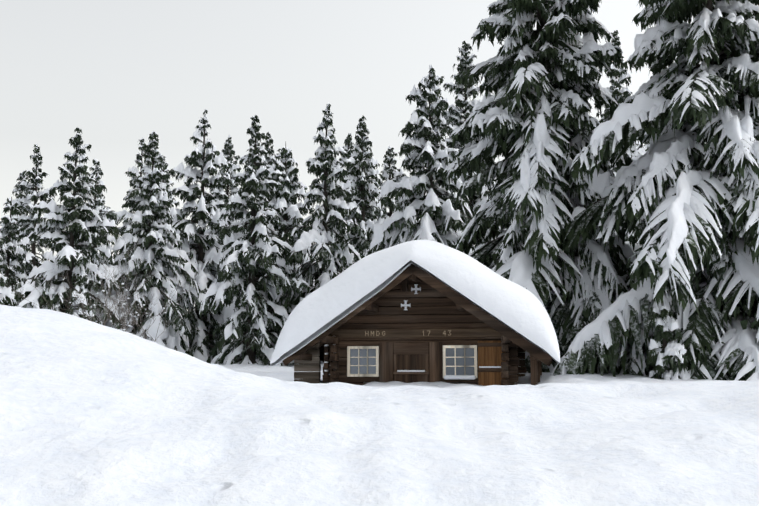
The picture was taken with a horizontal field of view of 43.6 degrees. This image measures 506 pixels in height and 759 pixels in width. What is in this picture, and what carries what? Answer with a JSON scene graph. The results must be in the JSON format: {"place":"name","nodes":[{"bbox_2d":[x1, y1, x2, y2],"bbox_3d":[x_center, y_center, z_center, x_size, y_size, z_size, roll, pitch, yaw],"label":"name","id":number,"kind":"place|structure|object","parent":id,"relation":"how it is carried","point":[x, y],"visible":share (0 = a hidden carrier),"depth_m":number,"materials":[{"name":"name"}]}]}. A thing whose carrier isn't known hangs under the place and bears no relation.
{"place":"outdoors","nodes":[
{"label":"outdoors","id":0,"kind":"place"},
{"bbox_2d":[0,0,757,310],"label":"sky","id":1,"kind":"structure","parent":0,"point":[120,72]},
{"bbox_2d":[0,305,758,505],"bbox_3d":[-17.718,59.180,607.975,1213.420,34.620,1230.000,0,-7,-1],"label":"snow ground","id":2,"kind":"structure","parent":0,"point":[93,413],"depth_m":8.62,"materials":[{"name":"white snow"}]},
{"bbox_2d":[0,239,16,305],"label":"spruce tree","id":3,"kind":"object","parent":2,"relation":"on","point":[5,291],"visible":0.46,"depth_m":43.69,"materials":[{"name":"white plant"}]},
{"bbox_2d":[0,197,30,305],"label":"spruce tree","id":4,"kind":"object","parent":2,"relation":"on","point":[10,228],"visible":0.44,"depth_m":49.60,"materials":[{"name":"green plant"}]},
{"bbox_2d":[1,170,43,274],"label":"spruce tree","id":5,"kind":"object","parent":2,"relation":"on","point":[21,177],"visible":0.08,"depth_m":66.13,"materials":[{"name":"green plant"}]},
{"bbox_2d":[8,144,65,308],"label":"spruce tree","id":6,"kind":"object","parent":2,"relation":"on","point":[30,222],"visible":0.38,"depth_m":54.83,"materials":[{"name":"green plant"}]},
{"bbox_2d":[5,127,123,330],"bbox_3d":[-15.034,1.865,46.805,6.267,16.399,7.142,0,-7,3],"label":"spruce tree","id":7,"kind":"object","parent":2,"relation":"on","point":[72,217],"visible":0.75,"depth_m":46.55,"materials":[{"name":"green plant"}]},
{"bbox_2d":[66,279,96,322],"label":"young spruce tree","id":8,"kind":"object","parent":2,"relation":"on","point":[81,290],"visible":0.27,"depth_m":35.50,"materials":[{"name":"white plant"}]},
{"bbox_2d":[52,159,115,314],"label":"spruce tree","id":9,"kind":"object","parent":2,"relation":"on","point":[106,249],"visible":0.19,"depth_m":67.98,"materials":[{"name":"green plant"}]},
{"bbox_2d":[11,237,170,338],"bbox_3d":[-9.053,1.825,30.314,4.683,5.172,5.992,0,-7,-1],"label":"bare bush","id":10,"kind":"object","parent":2,"relation":"on","point":[126,306],"visible":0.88,"depth_m":30.70,"materials":[{"name":"grey plant"}]},
{"bbox_2d":[104,138,153,332],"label":"spruce tree","id":11,"kind":"object","parent":2,"relation":"on","point":[134,172],"visible":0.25,"depth_m":61.06,"materials":[{"name":"green plant"}]},
{"bbox_2d":[70,267,199,340],"bbox_3d":[-8.691,2.451,32.254,4.640,4.085,6.313,0,-7,-1],"label":"bare bush","id":12,"kind":"object","parent":2,"relation":"on","point":[122,313],"visible":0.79,"depth_m":32.56,"materials":[{"name":"grey plant"}]},
{"bbox_2d":[87,131,207,356],"bbox_3d":[-12.009,1.476,48.590,6.194,15.976,6.142,-5,-8,33],"label":"spruce tree","id":13,"kind":"object","parent":2,"relation":"on","point":[152,241],"visible":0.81,"depth_m":48.32,"materials":[{"name":"green plant"}]},
{"bbox_2d":[154,156,179,227],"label":"spruce tree","id":14,"kind":"object","parent":2,"relation":"on","point":[164,169],"visible":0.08,"depth_m":82.64,"materials":[{"name":"green plant"}]},
{"bbox_2d":[133,109,240,361],"bbox_3d":[-10.102,1.767,53.338,8.210,19.952,8.044,-5,-9,38],"label":"spruce tree","id":15,"kind":"object","parent":2,"relation":"on","point":[205,259],"visible":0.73,"depth_m":52.68,"materials":[{"name":"green plant"}]},
{"bbox_2d":[203,135,248,343],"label":"spruce tree","id":16,"kind":"object","parent":2,"relation":"on","point":[228,152],"visible":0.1,"depth_m":66.61,"materials":[{"name":"green plant"}]},
{"bbox_2d":[198,115,310,366],"bbox_3d":[-5.990,1.549,46.028,6.163,16.950,5.428,6,-9,-39],"label":"spruce tree","id":17,"kind":"object","parent":2,"relation":"on","point":[253,251],"visible":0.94,"depth_m":45.43,"materials":[{"name":"green plant"}]},
{"bbox_2d":[239,132,293,355],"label":"spruce tree","id":18,"kind":"object","parent":2,"relation":"on","point":[270,158],"visible":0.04,"depth_m":60.71,"materials":[{"name":"green plant"}]},
{"bbox_2d":[220,143,321,362],"bbox_3d":[-5.460,1.684,51.224,7.425,16.140,7.392,-4,-8,28],"label":"spruce tree","id":19,"kind":"object","parent":2,"relation":"on","point":[292,189],"visible":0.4,"depth_m":51.95,"materials":[{"name":"green plant"}]},
{"bbox_2d":[264,104,365,365],"bbox_3d":[-2.839,1.089,47.221,6.806,17.528,7.023,2,-7,-17],"label":"spruce tree","id":20,"kind":"object","parent":2,"relation":"on","point":[321,233],"visible":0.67,"depth_m":46.89,"materials":[{"name":"green plant"}]},
{"bbox_2d":[318,133,360,263],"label":"spruce tree","id":21,"kind":"object","parent":2,"relation":"on","point":[347,146],"depth_m":64.03,"materials":[{"name":"green plant"}]},
{"bbox_2d":[328,115,388,259],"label":"spruce tree","id":22,"kind":"object","parent":2,"relation":"on","point":[366,207],"visible":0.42,"depth_m":54.32,"materials":[{"name":"green plant"}]},
{"bbox_2d":[371,145,406,247],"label":"spruce tree","id":23,"kind":"object","parent":2,"relation":"on","point":[389,169],"visible":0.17,"depth_m":64.84,"materials":[{"name":"green plant"}]},
{"bbox_2d":[280,260,553,385],"bbox_3d":[1.384,2.428,24.789,6.300,3.841,7.000,-1,-7,10],"label":"alpine hut","id":24,"kind":"object","parent":2,"relation":"on","point":[411,323],"visible":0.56,"depth_m":22.31,"materials":[{"name":"brown wood"}]},
{"bbox_2d":[270,240,559,365],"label":"roof snow","id":25,"kind":"structure","parent":24,"relation":"on","point":[511,305],"depth_m":21.48,"materials":[{"name":"white snow"}]},
{"bbox_2d":[366,65,475,255],"bbox_3d":[2.233,0.367,43.470,6.994,18.601,6.960,-1,-7,5],"label":"spruce tree","id":26,"kind":"object","parent":2,"relation":"on","point":[438,215],"visible":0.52,"depth_m":43.13,"materials":[{"name":"green plant"}]},
{"bbox_2d":[422,41,505,251],"bbox_3d":[5.111,-1.304,56.455,9.019,23.326,7.934,4,-8,-30],"label":"spruce tree","id":27,"kind":"object","parent":2,"relation":"on","point":[480,199],"visible":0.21,"depth_m":56.95,"materials":[{"name":"green plant"}]},
{"bbox_2d":[442,0,641,373],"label":"spruce tree","id":28,"kind":"object","parent":2,"relation":"on","point":[533,122],"visible":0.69,"depth_m":32.63,"materials":[{"name":"green plant"}]},
{"bbox_2d":[599,30,648,245],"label":"spruce tree","id":29,"kind":"object","parent":2,"relation":"on","point":[620,77],"visible":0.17,"depth_m":51.44,"materials":[{"name":"green plant"}]},
{"bbox_2d":[534,0,758,380],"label":"spruce tree","id":30,"kind":"object","parent":2,"relation":"on","point":[684,188],"visible":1,"depth_m":28.62,"materials":[{"name":"green plant"}]},
{"bbox_2d":[637,72,660,245],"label":"spruce tree","id":31,"kind":"object","parent":2,"relation":"on","point":[646,145],"depth_m":63.49,"materials":[{"name":"green plant"}]},
{"bbox_2d":[644,301,690,379],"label":"young spruce tree","id":32,"kind":"object","parent":2,"relation":"on","point":[667,352],"visible":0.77,"depth_m":26.79,"materials":[{"name":"green plant"}]}
]}

